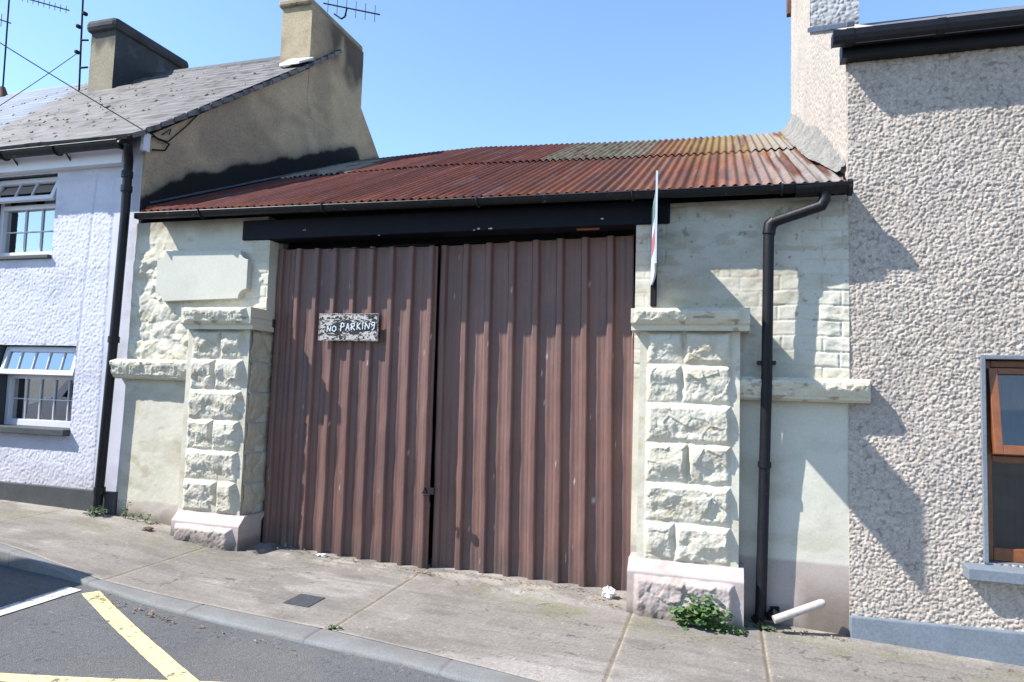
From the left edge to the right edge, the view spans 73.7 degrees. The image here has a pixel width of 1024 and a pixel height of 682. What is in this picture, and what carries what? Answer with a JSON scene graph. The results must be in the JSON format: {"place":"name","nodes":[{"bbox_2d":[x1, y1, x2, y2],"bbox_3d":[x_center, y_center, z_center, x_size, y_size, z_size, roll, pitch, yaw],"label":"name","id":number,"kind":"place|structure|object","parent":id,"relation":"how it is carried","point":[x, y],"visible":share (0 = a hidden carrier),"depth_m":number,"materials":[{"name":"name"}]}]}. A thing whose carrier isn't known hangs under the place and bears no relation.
{"place":"outdoors","nodes":[
{"label":"outdoors","id":0,"kind":"place"},
{"bbox_2d":[22,0,69,11],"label":"yagi aerial","id":1,"kind":"object","parent":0,"point":[50,5],"visible":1,"depth_m":12.26,"materials":[{"name":"metal"}]},
{"bbox_2d":[0,550,538,681],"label":"road","id":2,"kind":"structure","parent":0,"point":[75,634],"depth_m":3.91,"materials":[{"name":"grey asphalt"}]},
{"bbox_2d":[0,587,79,615],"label":"road marking bay line","id":3,"kind":"object","parent":2,"relation":"on","point":[22,604],"visible":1,"depth_m":4.44,"materials":[{"name":"white paint"}]},
{"bbox_2d":[0,673,213,681],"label":"road marking base line","id":4,"kind":"object","parent":2,"relation":"on","point":[8,677],"visible":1,"depth_m":3.48,"materials":[{"name":"yellow paint"}]},
{"bbox_2d":[82,591,198,680],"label":"road marking","id":5,"kind":"object","parent":2,"relation":"on","point":[165,664],"visible":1,"depth_m":3.99,"materials":[{"name":"yellow paint"}]},
{"bbox_2d":[0,544,537,681],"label":"kerb","id":6,"kind":"structure","parent":2,"relation":"on","point":[338,641],"depth_m":4.23,"materials":[{"name":"concrete"}]},
{"bbox_2d":[0,500,1023,681],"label":"pavement","id":7,"kind":"structure","parent":0,"point":[551,631],"depth_m":4.60,"materials":[{"name":"concrete"}]},
{"bbox_2d":[0,83,85,110],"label":"terraced house","id":8,"kind":"structure","parent":7,"relation":"on","point":[23,97],"depth_m":11.18,"materials":[{"name":"paint"}]},
{"bbox_2d":[0,0,10,85],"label":"aerial mast","id":9,"kind":"object","parent":8,"relation":"attached to","point":[7,21],"visible":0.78,"depth_m":12.23,"materials":[{"name":"metal"}]},
{"bbox_2d":[0,53,77,105],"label":"overhead cable","id":10,"kind":"object","parent":8,"relation":"attached to","point":[39,79],"visible":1,"depth_m":10.49,"materials":[{"name":"metal"}]},
{"bbox_2d":[83,505,109,515],"bbox_3d":[-3.906,1.586,6.384,0.280,0.107,0.138,1,-4,17],"label":"weed","id":11,"kind":"object","parent":7,"relation":"on","point":[96,511],"visible":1,"depth_m":6.38,"materials":[{"name":"green plant"}]},
{"bbox_2d":[121,501,134,517],"bbox_3d":[-3.575,1.573,6.353,0.175,0.163,0.071,1,-4,17],"label":"weed","id":12,"kind":"object","parent":7,"relation":"on","point":[127,510],"visible":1,"depth_m":6.35,"materials":[{"name":"green plant"}]},
{"bbox_2d":[134,512,151,522],"bbox_3d":[-3.379,1.626,6.279,0.215,0.093,0.094,1,-4,17],"label":"weed","id":13,"kind":"object","parent":7,"relation":"on","point":[143,518],"visible":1,"depth_m":6.28,"materials":[{"name":"green plant"}]},
{"bbox_2d":[141,526,153,531],"bbox_3d":[-3.231,1.668,6.052,0.111,0.050,0.071,1,-4,8],"label":"stone","id":14,"kind":"object","parent":7,"relation":"on","point":[149,529],"visible":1,"depth_m":6.03,"materials":[{"name":"brown stone"}]},
{"bbox_2d":[0,0,380,543],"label":"white house","id":15,"kind":"structure","parent":7,"relation":"on","point":[83,178],"depth_m":7.09,"materials":[{"name":"paint"}]},
{"bbox_2d":[0,173,57,259],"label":"window","id":16,"kind":"structure","parent":15,"relation":"in","point":[27,203],"depth_m":7.25,"materials":[{"name":"white plastic"}]},
{"bbox_2d":[0,345,75,435],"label":"window","id":17,"kind":"structure","parent":15,"relation":"in","point":[37,381],"depth_m":7.01,"materials":[{"name":"white plastic"}]},
{"bbox_2d":[0,42,146,131],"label":"overhead cable","id":18,"kind":"object","parent":15,"relation":"attached to","point":[71,86],"visible":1,"depth_m":6.59,"materials":[{"name":"metal"}]},
{"bbox_2d":[74,0,88,90],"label":"aerial mast","id":19,"kind":"object","parent":15,"relation":"attached to","point":[84,13],"visible":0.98,"depth_m":10.73,"materials":[{"name":"metal"}]},
{"bbox_2d":[323,0,379,21],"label":"yagi aerial","id":20,"kind":"object","parent":15,"relation":"attached to","point":[346,7],"visible":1,"depth_m":11.34,"materials":[{"name":"metal"}]},
{"bbox_2d":[283,594,324,607],"bbox_3d":[-1.443,1.813,4.744,0.200,0.033,0.210,1,-4,17],"label":"access cover","id":21,"kind":"object","parent":7,"relation":"in","point":[304,600],"visible":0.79,"depth_m":4.74,"materials":[{"name":"grey metal"}]},
{"bbox_2d":[316,553,326,556],"bbox_3d":[-1.631,1.830,5.833,0.112,0.028,0.063,1,-4,8],"label":"crumpled paper","id":22,"kind":"object","parent":7,"relation":"on","point":[322,554],"visible":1,"depth_m":5.82,"materials":[{"name":"white paper"}]},
{"bbox_2d":[325,624,342,630],"bbox_3d":[-1.115,1.790,4.263,0.116,0.037,0.058,2,-4,-4],"label":"weed","id":23,"kind":"object","parent":7,"relation":"on","point":[333,628],"visible":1,"depth_m":4.26,"materials":[{"name":"green plant"}]},
{"bbox_2d":[4,546,849,653],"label":"leaf litter","id":24,"kind":"object","parent":7,"relation":"on","point":[416,571],"visible":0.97,"depth_m":4.60,"materials":[{"name":"brown plant"}]},
{"bbox_2d":[109,113,870,635],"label":"garage building","id":25,"kind":"structure","parent":7,"relation":"on","point":[531,383],"depth_m":5.65,"materials":[{"name":"beige paint"}]},
{"bbox_2d":[318,313,378,340],"bbox_3d":[-1.432,-0.120,5.968,0.584,0.244,0.022,1,-4,17],"label":"warning board","id":26,"kind":"object","parent":25,"relation":"attached to","point":[348,327],"visible":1,"depth_m":5.96,"materials":[{"name":"paint"}]},
{"bbox_2d":[261,245,438,568],"bbox_3d":[-1.422,0.573,5.938,1.712,2.832,0.122,1,-4,17],"label":"door","id":27,"kind":"structure","parent":25,"relation":"in","point":[349,443],"depth_m":5.95,"materials":[{"name":"brown metal"}]},
{"bbox_2d":[431,235,633,590],"bbox_3d":[0.152,0.579,5.575,1.714,2.867,0.071,1,-4,17],"label":"door","id":28,"kind":"structure","parent":25,"relation":"in","point":[534,429],"depth_m":5.57,"materials":[{"name":"brown metal"}]},
{"bbox_2d":[650,171,657,306],"bbox_3d":[0.977,-0.661,4.709,0.049,0.740,0.957,1,-4,12],"label":"projecting board","id":29,"kind":"object","parent":25,"relation":"attached to","point":[653,268],"visible":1,"depth_m":4.92,"materials":[{"name":"white wood"}]},
{"bbox_2d":[602,585,616,599],"bbox_3d":[0.722,1.877,5.079,0.112,0.115,0.097,1,-4,17],"label":"crumpled paper","id":30,"kind":"object","parent":7,"relation":"on","point":[609,593],"visible":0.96,"depth_m":5.07,"materials":[{"name":"white paper"}]},
{"bbox_2d":[667,594,734,629],"bbox_3d":[1.261,1.810,4.565,0.440,0.222,0.182,1,-4,17],"label":"weed","id":31,"kind":"object","parent":7,"relation":"on","point":[691,612],"visible":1,"depth_m":4.56,"materials":[{"name":"green plant"}]},
{"bbox_2d":[706,622,746,634],"bbox_3d":[1.404,1.905,4.522,0.290,0.065,0.118,1,-4,17],"label":"weed","id":32,"kind":"object","parent":7,"relation":"on","point":[726,628],"visible":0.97,"depth_m":4.51,"materials":[{"name":"green plant"}]},
{"bbox_2d":[744,620,774,630],"bbox_3d":[1.670,1.931,4.632,0.211,0.062,0.097,0,-5,29],"label":"weed","id":33,"kind":"object","parent":7,"relation":"on","point":[764,627],"visible":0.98,"depth_m":4.61,"materials":[{"name":"green plant"}]},
{"bbox_2d":[772,599,825,623],"bbox_3d":[1.919,1.807,4.565,0.356,0.170,0.054,2,-4,0],"label":"pipe offcut","id":34,"kind":"object","parent":7,"relation":"on","point":[799,610],"visible":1,"depth_m":4.54,"materials":[{"name":"white plastic"}]},
{"bbox_2d":[786,0,1023,666],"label":"roughcast house","id":35,"kind":"structure","parent":7,"relation":"on","point":[918,122],"depth_m":4.59,"materials":[{"name":"roughcast render"},{"name":"grey blue paint"},{"name":"black gloss paint"}]},
{"bbox_2d":[963,355,1023,584],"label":"window","id":36,"kind":"structure","parent":35,"relation":"in","point":[1001,376],"depth_m":4.49,"materials":[{"name":"grey paint"}]},
{"bbox_2d":[0,0,1023,182],"label":"sky","id":37,"kind":"structure","parent":0,"point":[439,75],"materials":[{"name":"blue"}]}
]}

